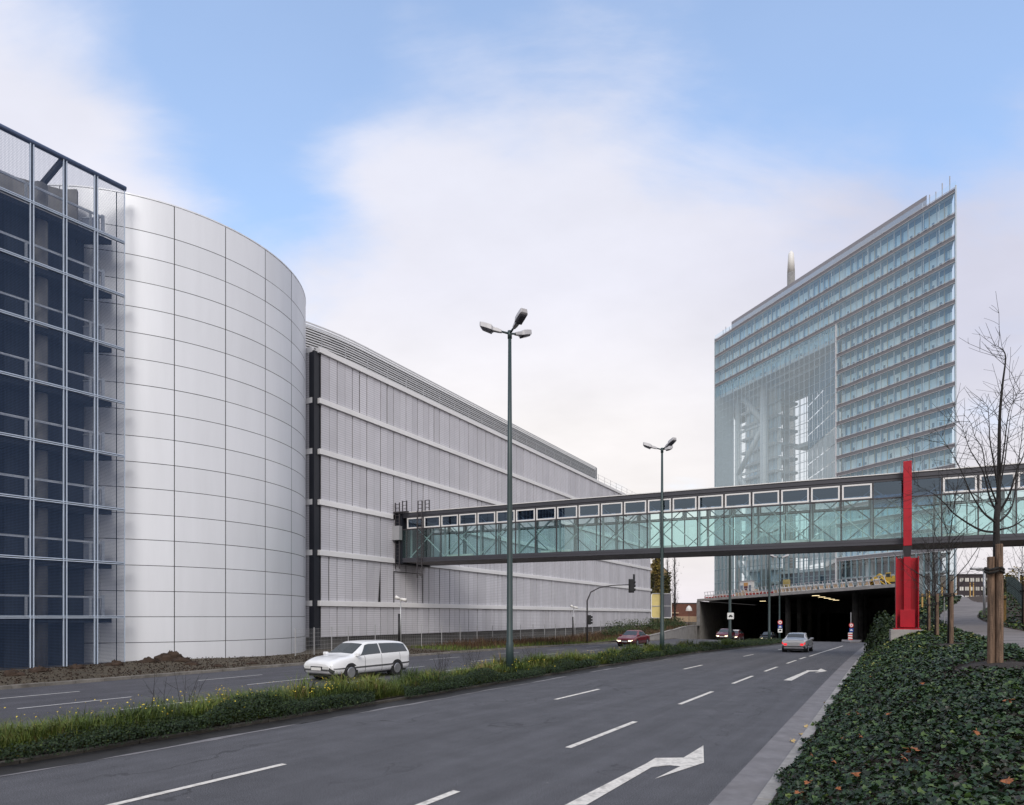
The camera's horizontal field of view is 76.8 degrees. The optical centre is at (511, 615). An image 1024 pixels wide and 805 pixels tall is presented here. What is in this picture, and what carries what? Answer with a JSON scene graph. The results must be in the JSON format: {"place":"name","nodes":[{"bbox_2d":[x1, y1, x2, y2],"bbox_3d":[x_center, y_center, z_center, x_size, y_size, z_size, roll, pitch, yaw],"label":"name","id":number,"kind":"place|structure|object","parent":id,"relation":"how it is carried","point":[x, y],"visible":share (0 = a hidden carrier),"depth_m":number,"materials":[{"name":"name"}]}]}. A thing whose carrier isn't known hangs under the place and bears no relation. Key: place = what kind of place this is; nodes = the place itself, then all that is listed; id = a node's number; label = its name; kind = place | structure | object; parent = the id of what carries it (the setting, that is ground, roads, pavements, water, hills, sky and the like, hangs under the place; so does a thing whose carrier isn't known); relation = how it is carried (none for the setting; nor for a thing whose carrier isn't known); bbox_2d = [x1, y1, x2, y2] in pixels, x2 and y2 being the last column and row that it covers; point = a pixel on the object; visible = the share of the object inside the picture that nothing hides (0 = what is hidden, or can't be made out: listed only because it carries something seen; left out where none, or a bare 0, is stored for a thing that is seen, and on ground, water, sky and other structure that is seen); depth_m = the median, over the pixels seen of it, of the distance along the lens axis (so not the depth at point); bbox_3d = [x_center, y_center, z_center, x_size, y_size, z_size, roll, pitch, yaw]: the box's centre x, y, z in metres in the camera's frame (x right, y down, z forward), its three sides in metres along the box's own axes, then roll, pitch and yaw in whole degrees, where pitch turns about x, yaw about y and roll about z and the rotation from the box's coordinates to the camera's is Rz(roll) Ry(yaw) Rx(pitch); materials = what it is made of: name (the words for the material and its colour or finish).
{"place":"outdoors","nodes":[
{"label":"outdoors","id":0,"kind":"place"},
{"bbox_2d":[0,641,689,760],"bbox_3d":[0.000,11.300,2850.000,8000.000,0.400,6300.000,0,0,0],"label":"ground","id":1,"kind":"structure","parent":0,"point":[291,713],"depth_m":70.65,"materials":[{"name":"green plant"}]},
{"bbox_2d":[697,584,894,651],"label":"road tunnel","id":2,"kind":"structure","parent":1,"relation":"on","point":[748,621],"depth_m":125.00,"materials":[{"name":"concrete"}]},
{"bbox_2d":[739,580,754,591],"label":"site cabin","id":3,"kind":"object","parent":2,"relation":"on","point":[749,584],"visible":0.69,"depth_m":116.52,"materials":[{"name":"white paint"}]},
{"bbox_2d":[704,575,886,597],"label":"deck railing","id":4,"kind":"object","parent":2,"relation":"on","point":[800,585],"visible":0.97,"depth_m":91.23,"materials":[{"name":"metal"}]},
{"bbox_2d":[709,176,956,613],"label":"office tower","id":5,"kind":"structure","parent":2,"relation":"on","point":[858,332],"depth_m":135.63,"materials":[{"name":"teal glass"}]},
{"bbox_2d":[871,572,894,583],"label":"excavator","id":6,"kind":"object","parent":2,"relation":"on","point":[888,578],"visible":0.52,"depth_m":80.47,"materials":[{"name":"yellow metal"}]},
{"bbox_2d":[0,622,725,685],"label":"verge","id":7,"kind":"structure","parent":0,"point":[105,671],"depth_m":30.66,"materials":[{"name":"plant"}]},
{"bbox_2d":[4,668,26,676],"bbox_3d":[-19.526,2.209,25.285,1.060,0.322,0.574,0,0,0],"label":"soil heap","id":8,"kind":"object","parent":7,"relation":"on","point":[12,672],"visible":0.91,"depth_m":25.23,"materials":[{"name":"soil"}]},
{"bbox_2d":[27,665,52,672],"bbox_3d":[-19.834,2.204,26.969,1.107,0.347,0.573,0,0,0],"label":"soil heap","id":9,"kind":"object","parent":7,"relation":"on","point":[38,669],"visible":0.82,"depth_m":26.93,"materials":[{"name":"soil"}]},
{"bbox_2d":[0,123,126,669],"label":"parking garage","id":10,"kind":"structure","parent":7,"relation":"on","point":[49,554],"depth_m":30.97,"materials":[{"name":"blue"}]},
{"bbox_2d":[153,650,190,660],"bbox_3d":[-17.856,2.066,33.790,2.151,0.616,1.024,0,0,0],"label":"soil heap","id":11,"kind":"object","parent":7,"relation":"on","point":[169,655],"visible":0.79,"depth_m":33.67,"materials":[{"name":"soil"}]},
{"bbox_2d":[47,184,305,662],"bbox_3d":[-23.780,-9.660,42.930,19.240,25.220,19.240,0,0,0],"label":"stair drum","id":12,"kind":"object","parent":7,"relation":"on","point":[215,439],"visible":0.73,"depth_m":35.86,"materials":[{"name":"metal"}]},
{"bbox_2d":[0,648,449,684],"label":"rubble","id":13,"kind":"object","parent":7,"relation":"on","point":[159,671],"visible":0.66,"depth_m":29.61,"materials":[{"name":"soil"}]},
{"bbox_2d":[395,595,406,641],"bbox_3d":[-7.845,0.447,45.571,0.880,3.830,0.355,0,0,0],"label":"camera post","id":14,"kind":"object","parent":7,"relation":"on","point":[399,617],"visible":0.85,"depth_m":45.55,"materials":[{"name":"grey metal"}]},
{"bbox_2d":[295,617,651,655],"bbox_3d":[4.302,1.451,69.984,0.056,2.640,70.855,0,0,30],"label":"wire fence","id":15,"kind":"object","parent":7,"relation":"on","point":[446,635],"visible":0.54,"depth_m":49.99,"materials":[{"name":"metal"}]},
{"bbox_2d":[305,321,651,649],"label":"slatted block","id":16,"kind":"structure","parent":7,"relation":"on","point":[383,437],"depth_m":57.66,"materials":[{"name":"pale metal"}]},
{"bbox_2d":[407,627,655,650],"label":"weeds","id":17,"kind":"object","parent":7,"relation":"on","point":[469,643],"visible":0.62,"depth_m":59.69,"materials":[{"name":"plant"}]},
{"bbox_2d":[586,579,635,642],"bbox_3d":[9.798,-0.490,64.037,4.879,6.362,0.340,0,0,0],"label":"traffic light","id":18,"kind":"object","parent":7,"relation":"on","point":[632,585],"visible":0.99,"depth_m":63.95,"materials":[{"name":"metal"}]},
{"bbox_2d":[599,621,631,636],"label":"bush","id":19,"kind":"object","parent":7,"relation":"on","point":[613,629],"visible":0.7,"depth_m":76.25,"materials":[{"name":"green plant"}]},
{"bbox_2d":[620,618,649,632],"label":"bush","id":20,"kind":"object","parent":7,"relation":"on","point":[634,623],"visible":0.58,"depth_m":82.59,"materials":[{"name":"green plant"}]},
{"bbox_2d":[609,623,688,634],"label":"weeds","id":21,"kind":"object","parent":7,"relation":"on","point":[669,627],"visible":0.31,"depth_m":92.06,"materials":[{"name":"plant"}]},
{"bbox_2d":[640,618,666,630],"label":"bush","id":22,"kind":"object","parent":7,"relation":"on","point":[651,625],"visible":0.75,"depth_m":90.41,"materials":[{"name":"green plant"}]},
{"bbox_2d":[650,573,658,622],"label":"tree","id":23,"kind":"object","parent":7,"relation":"on","point":[652,583],"visible":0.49,"depth_m":139.91,"materials":[{"name":"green plant"}]},
{"bbox_2d":[650,558,665,621],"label":"tree","id":24,"kind":"object","parent":7,"relation":"on","point":[656,566],"visible":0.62,"depth_m":149.57,"materials":[{"name":"green plant"}]},
{"bbox_2d":[664,570,671,622],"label":"tree","id":25,"kind":"object","parent":7,"relation":"on","point":[667,581],"visible":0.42,"depth_m":154.38,"materials":[{"name":"green plant"}]},
{"bbox_2d":[649,625,696,639],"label":"retaining wall","id":26,"kind":"structure","parent":7,"relation":"on","point":[688,632],"depth_m":98.48,"materials":[{"name":"concrete"}]},
{"bbox_2d":[670,558,679,619],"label":"bare tree","id":27,"kind":"object","parent":7,"relation":"on","point":[674,592],"visible":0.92,"depth_m":159.85,"materials":[{"name":"brown plant"}]},
{"bbox_2d":[670,603,696,621],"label":"brick wall","id":28,"kind":"structure","parent":7,"relation":"on","point":[685,615],"depth_m":190.00,"materials":[{"name":"brick"}]},
{"bbox_2d":[0,639,742,727],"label":"opposite road","id":29,"kind":"structure","parent":0,"point":[109,691],"depth_m":22.90,"materials":[{"name":"asphalt"}]},
{"bbox_2d":[0,638,677,689],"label":"kerb","id":30,"kind":"structure","parent":29,"relation":"on","point":[15,686],"depth_m":27.71,"materials":[{"name":"stone"}]},
{"bbox_2d":[304,640,408,680],"bbox_3d":[-6.284,1.769,26.559,1.986,1.528,4.560,0,0,31],"label":"car","id":31,"kind":"object","parent":29,"relation":"on","point":[351,658],"visible":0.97,"depth_m":25.83,"materials":[{"name":"white paint"}]},
{"bbox_2d":[616,630,649,646],"bbox_3d":[11.257,2.056,59.905,1.986,1.501,4.560,0,0,31],"label":"car","id":32,"kind":"object","parent":29,"relation":"on","point":[632,637],"visible":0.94,"depth_m":58.76,"materials":[{"name":"red paint"}]},
{"bbox_2d":[716,628,734,639],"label":"car","id":33,"kind":"object","parent":29,"relation":"on","point":[722,633],"visible":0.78,"depth_m":84.29,"materials":[{"name":"red paint"}]},
{"bbox_2d":[4,644,762,758],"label":"median","id":34,"kind":"object","parent":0,"point":[282,714],"visible":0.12,"depth_m":14.98,"materials":[{"name":"soil"}]},
{"bbox_2d":[0,657,576,762],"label":"shrubs","id":35,"kind":"object","parent":34,"relation":"on","point":[465,679],"visible":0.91,"depth_m":14.69,"materials":[{"name":"plant"}]},
{"bbox_2d":[0,637,740,742],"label":"grass tufts","id":36,"kind":"object","parent":34,"relation":"on","point":[536,658],"visible":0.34,"depth_m":19.14,"materials":[{"name":"plant"}]},
{"bbox_2d":[480,308,531,670],"bbox_3d":[-0.250,-4.887,26.647,2.192,14.614,2.182,0,0,0],"label":"street lamp","id":37,"kind":"object","parent":34,"relation":"on","point":[521,315],"visible":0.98,"depth_m":26.64,"materials":[{"name":"metal"}]},
{"bbox_2d":[404,647,639,684],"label":"grass","id":38,"kind":"structure","parent":34,"relation":"on","point":[504,668],"depth_m":26.99,"materials":[{"name":"plant"}]},
{"bbox_2d":[643,437,676,647],"bbox_3d":[9.912,-4.584,43.296,2.192,14.196,2.183,0,0,0],"label":"street lamp","id":39,"kind":"object","parent":34,"relation":"on","point":[670,443],"visible":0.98,"depth_m":43.28,"materials":[{"name":"metal"}]},
{"bbox_2d":[651,593,671,617],"bbox_3d":[10.069,-0.687,43.559,1.396,1.685,0.080,0,0,0],"label":"direction sign back","id":40,"kind":"object","parent":39,"relation":"attached to","point":[655,605],"visible":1,"depth_m":43.56,"materials":[{"name":"metal"}]},
{"bbox_2d":[552,637,783,669],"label":"shrubs","id":41,"kind":"object","parent":34,"relation":"on","point":[674,648],"visible":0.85,"depth_m":41.02,"materials":[{"name":"plant"}]},
{"bbox_2d":[620,639,781,657],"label":"grass","id":42,"kind":"structure","parent":34,"relation":"on","point":[707,646],"depth_m":50.30,"materials":[{"name":"plant"}]},
{"bbox_2d":[728,509,731,641],"bbox_3d":[19.790,-4.282,59.097,2.192,14.060,2.183,0,0,0],"label":"street lamp","id":43,"kind":"object","parent":34,"relation":"on","point":[729,630],"visible":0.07,"depth_m":59.08,"materials":[{"name":"metal"}]},
{"bbox_2d":[760,527,778,637],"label":"street lamp","id":44,"kind":"object","parent":34,"relation":"on","point":[771,531],"visible":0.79,"depth_m":73.84,"materials":[{"name":"metal"}]},
{"bbox_2d":[0,641,865,804],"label":"road","id":45,"kind":"structure","parent":0,"point":[505,746],"depth_m":12.10,"materials":[{"name":"grey asphalt"}]},
{"bbox_2d":[107,763,285,804],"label":"lane marking","id":46,"kind":"object","parent":45,"relation":"on","point":[181,788],"visible":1,"depth_m":9.50,"materials":[{"name":"paint"}]},
{"bbox_2d":[0,644,781,776],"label":"gutter","id":47,"kind":"object","parent":45,"relation":"on","point":[69,759],"visible":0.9,"depth_m":14.34,"materials":[{"name":"concrete"}]},
{"bbox_2d":[0,643,781,766],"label":"kerb","id":48,"kind":"structure","parent":45,"relation":"on","point":[111,745],"depth_m":15.10,"materials":[{"name":"concrete"}]},
{"bbox_2d":[416,790,459,804],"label":"lane marking","id":49,"kind":"object","parent":45,"relation":"on","point":[439,797],"visible":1,"depth_m":8.82,"materials":[{"name":"paint"}]},
{"bbox_2d":[567,721,635,747],"bbox_3d":[1.987,2.492,13.755,0.130,0.001,3.550,0,0,31],"label":"lane marking","id":50,"kind":"object","parent":45,"relation":"on","point":[598,735],"visible":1,"depth_m":13.47,"materials":[{"name":"paint"}]},
{"bbox_2d":[566,746,703,804],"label":"turn arrow","id":51,"kind":"object","parent":45,"relation":"on","point":[695,757],"visible":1,"depth_m":10.42,"materials":[{"name":"paint"}]},
{"bbox_2d":[770,554,788,638],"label":"street lamp","id":52,"kind":"object","parent":45,"relation":"on","point":[779,634],"visible":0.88,"depth_m":85.19,"materials":[{"name":"metal"}]},
{"bbox_2d":[709,643,868,804],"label":"gutter","id":53,"kind":"object","parent":45,"relation":"on","point":[746,785],"visible":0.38,"depth_m":11.81,"materials":[{"name":"concrete"}]},
{"bbox_2d":[782,632,813,651],"bbox_3d":[22.033,2.015,49.824,1.986,1.501,4.560,0,0,31],"label":"car","id":54,"kind":"object","parent":45,"relation":"on","point":[797,641],"visible":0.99,"depth_m":48.20,"materials":[{"name":"silver metal"}]},
{"bbox_2d":[752,650,865,804],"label":"kerb","id":55,"kind":"structure","parent":45,"relation":"on","point":[766,795],"depth_m":11.10,"materials":[{"name":"stone"}]},
{"bbox_2d":[0,0,1023,602],"label":"sky","id":56,"kind":"structure","parent":0,"point":[636,178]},
{"bbox_2d":[770,595,1023,804],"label":"embankment","id":57,"kind":"structure","parent":0,"point":[974,599],"depth_m":6.54,"materials":[{"name":"soil"}]},
{"bbox_2d":[863,610,894,651],"bbox_3d":[24.941,1.127,42.809,2.268,3.085,6.027,0,0,0],"label":"hedge","id":58,"kind":"object","parent":57,"relation":"on","point":[878,635],"visible":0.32,"depth_m":43.18,"materials":[{"name":"green plant"}]},
{"bbox_2d":[768,671,1023,804],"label":"ivy","id":59,"kind":"object","parent":57,"relation":"on","point":[969,696],"visible":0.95,"depth_m":7.20,"materials":[{"name":"green plant"}]},
{"bbox_2d":[889,460,921,640],"bbox_3d":[23.316,-3.210,38.516,1.600,11.020,5.619,0,0,27],"label":"bridge support","id":60,"kind":"object","parent":57,"relation":"on","point":[907,610],"visible":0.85,"depth_m":36.45,"materials":[{"name":"red paint"}]},
{"bbox_2d":[392,462,1023,577],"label":"glass footbridge","id":61,"kind":"object","parent":60,"relation":"on","point":[412,532],"visible":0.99,"depth_m":42.81,"materials":[{"name":"glass"}]},
{"bbox_2d":[407,517,420,528],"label":"clerestory window","id":62,"kind":"structure","parent":61,"relation":"in","point":[411,522],"depth_m":52.98,"materials":[{"name":"grey glass"}]},
{"bbox_2d":[424,516,439,527],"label":"clerestory window","id":63,"kind":"structure","parent":61,"relation":"in","point":[432,521],"depth_m":52.12,"materials":[{"name":"grey glass"}]},
{"bbox_2d":[441,514,457,526],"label":"clerestory window","id":64,"kind":"structure","parent":61,"relation":"in","point":[446,520],"depth_m":51.36,"materials":[{"name":"grey glass"}]},
{"bbox_2d":[459,513,475,524],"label":"clerestory window","id":65,"kind":"structure","parent":61,"relation":"in","point":[464,519],"depth_m":50.57,"materials":[{"name":"clear glass"}]},
{"bbox_2d":[477,512,494,523],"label":"clerestory window","id":66,"kind":"structure","parent":61,"relation":"in","point":[485,517],"depth_m":49.81,"materials":[{"name":"clear glass"}]},
{"bbox_2d":[496,510,514,522],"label":"clerestory window","id":67,"kind":"structure","parent":61,"relation":"in","point":[501,516],"depth_m":49.12,"materials":[{"name":"grey glass"}]},
{"bbox_2d":[516,509,534,521],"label":"clerestory window","id":68,"kind":"structure","parent":61,"relation":"in","point":[525,514],"depth_m":48.23,"materials":[{"name":"clear glass"}]},
{"bbox_2d":[536,507,555,519],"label":"clerestory window","id":69,"kind":"structure","parent":61,"relation":"in","point":[549,513],"depth_m":47.47,"materials":[{"name":"clear glass"}]},
{"bbox_2d":[557,505,576,518],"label":"clerestory window","id":70,"kind":"structure","parent":61,"relation":"in","point":[564,512],"depth_m":46.70,"materials":[{"name":"clear glass"}]},
{"bbox_2d":[579,504,599,517],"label":"clerestory window","id":71,"kind":"structure","parent":61,"relation":"in","point":[591,510],"depth_m":45.88,"materials":[{"name":"clear glass"}]},
{"bbox_2d":[601,502,622,515],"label":"clerestory window","id":72,"kind":"structure","parent":61,"relation":"in","point":[607,509],"depth_m":45.13,"materials":[{"name":"clear glass"}]},
{"bbox_2d":[624,500,646,514],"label":"clerestory window","id":73,"kind":"structure","parent":61,"relation":"in","point":[631,507],"depth_m":44.34,"materials":[{"name":"clear glass"}]},
{"bbox_2d":[648,498,670,512],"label":"clerestory window","id":74,"kind":"structure","parent":61,"relation":"in","point":[654,506],"depth_m":43.63,"materials":[{"name":"clear glass"}]},
{"bbox_2d":[673,496,696,510],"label":"clerestory window","id":75,"kind":"structure","parent":61,"relation":"in","point":[684,503],"depth_m":42.80,"materials":[{"name":"clear glass"}]},
{"bbox_2d":[698,494,722,509],"bbox_3d":[12.928,-7.402,42.055,1.479,0.883,0.725,0,0,4],"label":"clerestory window","id":76,"kind":"structure","parent":61,"relation":"in","point":[710,501],"depth_m":42.03,"materials":[{"name":"clear glass"}]},
{"bbox_2d":[725,492,750,507],"bbox_3d":[14.416,-7.388,41.280,1.479,0.883,0.725,0,0,4],"label":"clerestory window","id":77,"kind":"structure","parent":61,"relation":"in","point":[737,499],"depth_m":41.26,"materials":[{"name":"grey glass"}]},
{"bbox_2d":[753,490,778,505],"bbox_3d":[15.905,-7.374,40.506,1.479,0.883,0.725,0,0,4],"label":"clerestory window","id":78,"kind":"structure","parent":61,"relation":"in","point":[762,498],"depth_m":40.48,"materials":[{"name":"grey glass"}]},
{"bbox_2d":[781,488,808,503],"bbox_3d":[17.393,-7.360,39.731,1.479,0.883,0.725,0,0,4],"label":"clerestory window","id":79,"kind":"structure","parent":61,"relation":"in","point":[790,496],"depth_m":39.72,"materials":[{"name":"clear glass"}]},
{"bbox_2d":[811,486,839,501],"bbox_3d":[18.881,-7.345,38.957,1.479,0.883,0.725,0,0,4],"label":"clerestory window","id":80,"kind":"structure","parent":61,"relation":"in","point":[829,493],"depth_m":38.95,"materials":[{"name":"grey glass"}]},
{"bbox_2d":[842,483,871,499],"bbox_3d":[20.370,-7.331,38.183,1.479,0.883,0.725,0,0,4],"label":"clerestory window","id":81,"kind":"structure","parent":61,"relation":"in","point":[856,491],"depth_m":38.17,"materials":[{"name":"grey glass"}]},
{"bbox_2d":[943,475,976,493],"bbox_3d":[24.835,-7.288,35.859,1.479,0.883,0.725,0,0,4],"label":"clerestory window","id":82,"kind":"structure","parent":61,"relation":"in","point":[972,486],"depth_m":35.84,"materials":[{"name":"grey glass"}]},
{"bbox_2d":[979,472,1014,490],"bbox_3d":[26.323,-7.274,35.085,1.479,0.883,0.725,0,0,4],"label":"clerestory window","id":83,"kind":"structure","parent":61,"relation":"in","point":[1007,479],"depth_m":34.98,"materials":[{"name":"grey glass"}]},
{"bbox_2d":[797,643,1023,751],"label":"ivy","id":84,"kind":"object","parent":57,"relation":"on","point":[917,666],"visible":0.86,"depth_m":13.34,"materials":[{"name":"green plant"}]},
{"bbox_2d":[856,613,966,662],"bbox_3d":[24.874,1.247,41.041,5.110,2.989,24.151,0,0,31],"label":"ivy","id":85,"kind":"object","parent":57,"relation":"on","point":[885,642],"visible":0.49,"depth_m":35.69,"materials":[{"name":"green plant"}]},
{"bbox_2d":[837,630,986,690],"bbox_3d":[15.285,1.539,24.660,4.658,1.850,14.142,0,0,30],"label":"ivy","id":86,"kind":"object","parent":57,"relation":"on","point":[891,653],"visible":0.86,"depth_m":22.59,"materials":[{"name":"green plant"}]},
{"bbox_2d":[813,735,1023,804],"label":"ivy","id":87,"kind":"object","parent":57,"relation":"on","point":[923,788],"visible":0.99,"depth_m":4.71,"materials":[{"name":"green plant"}]},
{"bbox_2d":[875,595,961,639],"bbox_3d":[41.547,0.460,66.040,9.224,6.068,36.254,0,0,31],"label":"ivy","id":88,"kind":"object","parent":57,"relation":"on","point":[923,609],"visible":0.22,"depth_m":60.44,"materials":[{"name":"green plant"}]},
{"bbox_2d":[900,507,962,635],"bbox_3d":[18.061,-1.809,27.373,2.574,5.968,2.266,0,0,0],"label":"bare tree","id":89,"kind":"object","parent":57,"relation":"on","point":[934,563],"visible":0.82,"depth_m":27.31,"materials":[{"name":"brown plant"}]},
{"bbox_2d":[903,527,961,629],"bbox_3d":[22.905,-1.864,35.382,2.382,6.011,2.814,0,0,-44],"label":"bare tree","id":90,"kind":"object","parent":57,"relation":"on","point":[928,572],"visible":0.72,"depth_m":35.34,"materials":[{"name":"brown plant"}]},
{"bbox_2d":[931,594,939,634],"bbox_3d":[17.870,0.174,27.260,0.323,2.200,0.304,0,0,0],"label":"tree stake","id":91,"kind":"object","parent":57,"relation":"on","point":[937,603],"visible":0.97,"depth_m":27.13,"materials":[{"name":"wood"}]},
{"bbox_2d":[923,549,952,617],"bbox_3d":[30.592,-2.526,46.735,2.451,5.965,2.541,0,0,-23],"label":"bare tree","id":92,"kind":"object","parent":57,"relation":"on","point":[932,582],"visible":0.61,"depth_m":46.97,"materials":[{"name":"brown plant"}]},
{"bbox_2d":[892,459,993,643],"bbox_3d":[13.839,-1.984,20.533,2.657,6.296,2.754,0,0,-42],"label":"bare tree","id":93,"kind":"object","parent":57,"relation":"on","point":[948,574],"visible":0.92,"depth_m":20.41,"materials":[{"name":"brown plant"}]},
{"bbox_2d":[943,581,954,643],"bbox_3d":[13.788,0.088,20.379,0.323,2.350,0.304,0,0,0],"label":"tree stake","id":94,"kind":"object","parent":57,"relation":"on","point":[951,595],"visible":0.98,"depth_m":20.26,"materials":[{"name":"wood"}]},
{"bbox_2d":[881,296,1023,627],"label":"bare tree","id":95,"kind":"object","parent":57,"relation":"on","point":[996,519],"visible":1,"depth_m":11.73,"materials":[{"name":"brown plant"}]},
{"bbox_2d":[941,574,986,596],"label":"dark brick block","id":96,"kind":"structure","parent":57,"relation":"on","point":[964,589],"depth_m":150.00,"materials":[{"name":"brick"}]},
{"bbox_2d":[970,568,985,618],"bbox_3d":[32.466,-1.584,45.000,1.070,3.547,0.260,0,0,0],"label":"path lamp","id":97,"kind":"object","parent":57,"relation":"on","point":[984,598],"visible":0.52,"depth_m":44.94,"materials":[{"name":"metal"}]},
{"bbox_2d":[945,661,1023,675],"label":"tree pit","id":98,"kind":"object","parent":57,"relation":"on","point":[1005,664],"visible":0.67,"depth_m":11.51,"materials":[{"name":"soil"}]},
{"bbox_2d":[984,544,1004,662],"bbox_3d":[8.770,-0.027,11.750,0.323,2.550,0.304,0,0,0],"label":"tree stake","id":99,"kind":"object","parent":57,"relation":"on","point":[994,569],"visible":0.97,"depth_m":11.71,"materials":[{"name":"wood"}]},
{"bbox_2d":[978,592,1023,629],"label":"ground cover","id":100,"kind":"object","parent":57,"relation":"on","point":[1016,624],"visible":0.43,"depth_m":45.77,"materials":[{"name":"green plant"}]},
{"bbox_2d":[1005,576,1021,606],"bbox_3d":[43.592,-1.851,55.902,0.397,5.474,49.493,0,0,36],"label":"fence","id":101,"kind":"object","parent":57,"relation":"on","point":[1013,591],"visible":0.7,"depth_m":61.76,"materials":[{"name":"metal"}]},
{"bbox_2d":[1003,531,1023,623],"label":"bare tree","id":102,"kind":"object","parent":57,"relation":"on","point":[1019,579],"visible":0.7,"depth_m":38.04,"materials":[{"name":"brown plant"}]},
{"bbox_2d":[939,595,1023,647],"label":"path","id":103,"kind":"structure","parent":0,"point":[966,610],"depth_m":42.46,"materials":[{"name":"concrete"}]},
{"label":"far ground","id":104,"kind":"structure","parent":0,"visible":0},
{"bbox_2d":[787,251,795,567],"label":"chimney","id":105,"kind":"object","parent":104,"relation":"on","point":[791,272],"visible":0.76,"depth_m":228.77,"materials":[{"name":"concrete"}]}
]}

